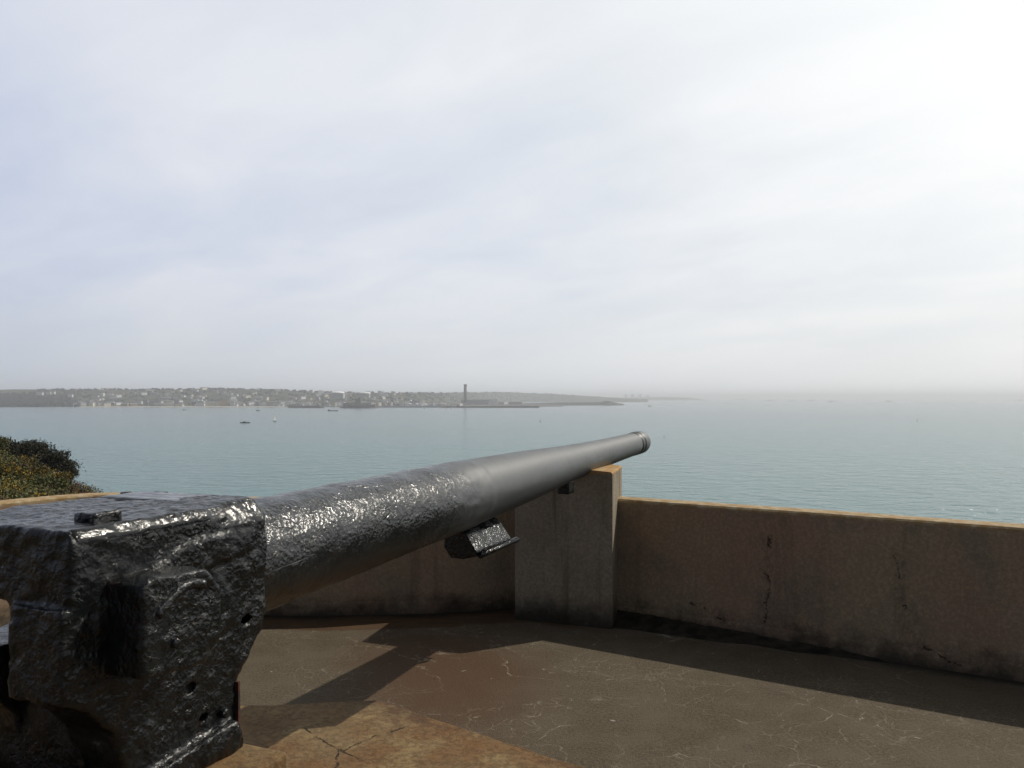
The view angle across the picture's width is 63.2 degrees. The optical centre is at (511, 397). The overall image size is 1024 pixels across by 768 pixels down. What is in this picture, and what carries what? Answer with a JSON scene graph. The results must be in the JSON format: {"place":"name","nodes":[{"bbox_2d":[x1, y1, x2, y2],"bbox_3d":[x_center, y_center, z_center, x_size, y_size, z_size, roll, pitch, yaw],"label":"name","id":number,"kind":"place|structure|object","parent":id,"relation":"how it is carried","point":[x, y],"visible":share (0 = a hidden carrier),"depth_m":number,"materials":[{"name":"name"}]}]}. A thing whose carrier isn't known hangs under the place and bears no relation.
{"place":"outdoors","nodes":[
{"label":"outdoors","id":0,"kind":"place"},
{"bbox_2d":[0,444,102,499],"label":"terrain","id":1,"kind":"structure","parent":0,"point":[23,495],"depth_m":63.53,"materials":[{"name":"green plant"}]},
{"bbox_2d":[0,435,15,447],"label":"gorse bush","id":2,"kind":"object","parent":1,"relation":"on","point":[3,440],"visible":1,"depth_m":82.36,"materials":[{"name":"green plant"}]},
{"bbox_2d":[0,438,26,452],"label":"evergreen tree","id":3,"kind":"object","parent":1,"relation":"on","point":[15,445],"visible":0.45,"depth_m":86.03,"materials":[{"name":"green plant"}]},
{"bbox_2d":[0,460,29,477],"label":"gorse bush","id":4,"kind":"object","parent":1,"relation":"on","point":[7,466],"visible":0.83,"depth_m":61.74,"materials":[{"name":"plant"}]},
{"bbox_2d":[11,464,32,479],"bbox_3d":[-38.026,5.796,63.921,2.103,1.480,2.297,0,0,43],"label":"gorse bush","id":5,"kind":"object","parent":1,"relation":"on","point":[26,472],"visible":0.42,"depth_m":63.98,"materials":[{"name":"plant"}]},
{"bbox_2d":[10,460,34,470],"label":"heather bush","id":6,"kind":"object","parent":1,"relation":"on","point":[24,465],"visible":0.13,"depth_m":71.88,"materials":[{"name":"plant"}]},
{"bbox_2d":[15,453,40,467],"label":"gorse bush","id":7,"kind":"object","parent":1,"relation":"on","point":[32,460],"visible":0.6,"depth_m":77.84,"materials":[{"name":"green plant"}]},
{"bbox_2d":[12,437,61,461],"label":"evergreen tree","id":8,"kind":"object","parent":1,"relation":"on","point":[36,448],"visible":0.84,"depth_m":84.25,"materials":[{"name":"green plant"}]},
{"bbox_2d":[27,472,61,486],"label":"gorse bush","id":9,"kind":"object","parent":1,"relation":"on","point":[41,480],"visible":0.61,"depth_m":65.87,"materials":[{"name":"green plant"}]},
{"bbox_2d":[30,463,58,475],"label":"gorse bush","id":10,"kind":"object","parent":1,"relation":"on","point":[40,468],"visible":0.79,"depth_m":75.46,"materials":[{"name":"green plant"}]},
{"bbox_2d":[37,448,77,471],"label":"evergreen tree","id":11,"kind":"object","parent":1,"relation":"on","point":[53,460],"visible":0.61,"depth_m":84.91,"materials":[{"name":"green plant"}]},
{"bbox_2d":[50,477,76,492],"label":"gorse bush","id":12,"kind":"object","parent":1,"relation":"on","point":[65,482],"visible":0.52,"depth_m":69.79,"materials":[{"name":"plant"}]},
{"bbox_2d":[53,470,74,481],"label":"gorse bush","id":13,"kind":"object","parent":1,"relation":"on","point":[65,475],"visible":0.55,"depth_m":79.75,"materials":[{"name":"green plant"}]},
{"bbox_2d":[55,458,85,477],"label":"evergreen tree","id":14,"kind":"object","parent":1,"relation":"on","point":[66,466],"visible":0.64,"depth_m":84.38,"materials":[{"name":"green plant"}]},
{"bbox_2d":[68,483,88,493],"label":"bracken bush","id":15,"kind":"object","parent":1,"relation":"on","point":[76,489],"visible":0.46,"depth_m":73.89,"materials":[{"name":"green plant"}]},
{"bbox_2d":[80,406,286,406],"bbox_3d":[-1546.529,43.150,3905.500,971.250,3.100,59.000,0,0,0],"label":"beach","id":16,"kind":"structure","parent":0,"point":[183,406],"depth_m":3915.33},
{"bbox_2d":[0,389,647,406],"bbox_3d":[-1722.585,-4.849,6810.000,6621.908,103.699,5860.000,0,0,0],"label":"hills","id":17,"kind":"structure","parent":0,"point":[284,395],"depth_m":4875.13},
{"bbox_2d":[149,400,159,405],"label":"block of flats","id":18,"kind":"structure","parent":17,"relation":"on","point":[151,402],"depth_m":3989.85,"materials":[{"name":"stone"}]},
{"bbox_2d":[174,398,178,405],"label":"block of flats","id":19,"kind":"structure","parent":17,"relation":"on","point":[176,400],"depth_m":3992.12,"materials":[{"name":"stone"}]},
{"bbox_2d":[205,400,226,405],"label":"hotel","id":20,"kind":"structure","parent":17,"relation":"on","point":[217,403],"depth_m":3952.16,"materials":[{"name":"stone"}]},
{"bbox_2d":[267,400,276,405],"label":"block of flats","id":21,"kind":"structure","parent":17,"relation":"on","point":[270,402],"depth_m":3990.70,"materials":[{"name":"stone"}]},
{"bbox_2d":[0,387,575,406],"bbox_3d":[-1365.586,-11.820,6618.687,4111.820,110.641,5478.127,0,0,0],"label":"woods","id":22,"kind":"object","parent":17,"relation":"on","point":[25,399],"visible":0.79,"depth_m":4566.68,"materials":[{"name":"green plant"}]},
{"bbox_2d":[317,391,344,397],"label":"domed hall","id":23,"kind":"structure","parent":17,"relation":"on","point":[337,394],"depth_m":4574.00,"materials":[{"name":"white"}]},
{"bbox_2d":[359,392,369,397],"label":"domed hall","id":24,"kind":"structure","parent":17,"relation":"on","point":[364,394],"depth_m":4578.00,"materials":[{"name":"white"}]},
{"bbox_2d":[464,384,466,402],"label":"power station chimney","id":25,"kind":"object","parent":17,"relation":"on","point":[465,393],"visible":1,"depth_m":4243.46,"materials":[{"name":"concrete"}]},
{"bbox_2d":[406,404,562,406],"bbox_3d":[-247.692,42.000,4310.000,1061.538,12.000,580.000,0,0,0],"label":"harbour ground","id":26,"kind":"structure","parent":0,"point":[541,405],"depth_m":4072.93,"materials":[{"name":"grey concrete"}]},
{"bbox_2d":[461,399,497,404],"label":"power station","id":27,"kind":"object","parent":26,"relation":"on","point":[484,402],"visible":0.76,"depth_m":4280.00,"materials":[{"name":"stone"}]},
{"bbox_2d":[0,399,1023,523],"bbox_3d":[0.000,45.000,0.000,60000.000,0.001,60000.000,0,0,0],"label":"sea","id":28,"kind":"structure","parent":0,"point":[961,459],"depth_m":779.03,"materials":[{"name":"liquid"}]},
{"bbox_2d":[288,406,323,407],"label":"pier","id":29,"kind":"structure","parent":28,"relation":"in","point":[306,407],"depth_m":3562.97,"materials":[{"name":"stone"}]},
{"bbox_2d":[340,402,376,407],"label":"rock islet","id":30,"kind":"object","parent":28,"relation":"in","point":[358,405],"visible":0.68,"depth_m":3490.88,"materials":[{"name":"grey stone"}]},
{"bbox_2d":[343,397,375,406],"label":"castle","id":31,"kind":"structure","parent":30,"relation":"on","point":[360,401],"depth_m":3508.00,"materials":[{"name":"stone"}]},
{"bbox_2d":[376,406,443,407],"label":"breakwater","id":32,"kind":"object","parent":28,"relation":"in","point":[409,406],"visible":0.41,"depth_m":3702.51,"materials":[{"name":"grey stone"}]},
{"bbox_2d":[442,406,539,407],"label":"breakwater","id":33,"kind":"object","parent":28,"relation":"in","point":[491,407],"visible":0.7,"depth_m":3641.61,"materials":[{"name":"grey stone"}]},
{"bbox_2d":[0,0,1023,398],"label":"sky","id":34,"kind":"structure","parent":0,"point":[697,199],"materials":[{"name":"white"}]},
{"bbox_2d":[522,401,623,404],"bbox_3d":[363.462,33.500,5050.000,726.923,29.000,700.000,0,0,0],"label":"reclaimed land","id":35,"kind":"structure","parent":0,"point":[588,403],"depth_m":4760.52,"materials":[{"name":"grey"}]},
{"bbox_2d":[237,609,1023,767],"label":"floor","id":36,"kind":"structure","parent":0,"point":[587,697],"depth_m":4.79,"materials":[{"name":"concrete"}]},
{"bbox_2d":[240,700,584,767],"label":"plinth","id":37,"kind":"structure","parent":36,"relation":"on","point":[369,734],"depth_m":3.79,"materials":[{"name":"orange concrete"}]},
{"bbox_2d":[206,744,286,767],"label":"mounting block","id":38,"kind":"structure","parent":37,"relation":"on","point":[247,756],"depth_m":2.37,"materials":[{"name":"orange concrete"}]},
{"bbox_2d":[0,431,650,767],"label":"coastal gun","id":39,"kind":"object","parent":38,"relation":"on","point":[130,630],"visible":0.99,"depth_m":2.25,"materials":[{"name":"metal"}]},
{"bbox_2d":[0,492,1023,681],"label":"parapet wall","id":40,"kind":"structure","parent":36,"relation":"on","point":[940,593],"depth_m":5.72,"materials":[{"name":"concrete"}]},
{"bbox_2d":[515,464,621,628],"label":"concrete pillar","id":41,"kind":"structure","parent":36,"relation":"on","point":[566,559],"depth_m":6.22,"materials":[{"name":"grey concrete"}]},
{"bbox_2d":[613,610,932,668],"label":"dirt","id":42,"kind":"structure","parent":36,"relation":"on","point":[644,622],"depth_m":5.90,"materials":[{"name":"black soil"}]},
{"bbox_2d":[627,397,702,399],"bbox_3d":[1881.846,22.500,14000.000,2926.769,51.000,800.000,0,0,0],"label":"distant headland","id":43,"kind":"structure","parent":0,"point":[663,398],"depth_m":13660.89,"materials":[{"name":"grey"}]}
]}

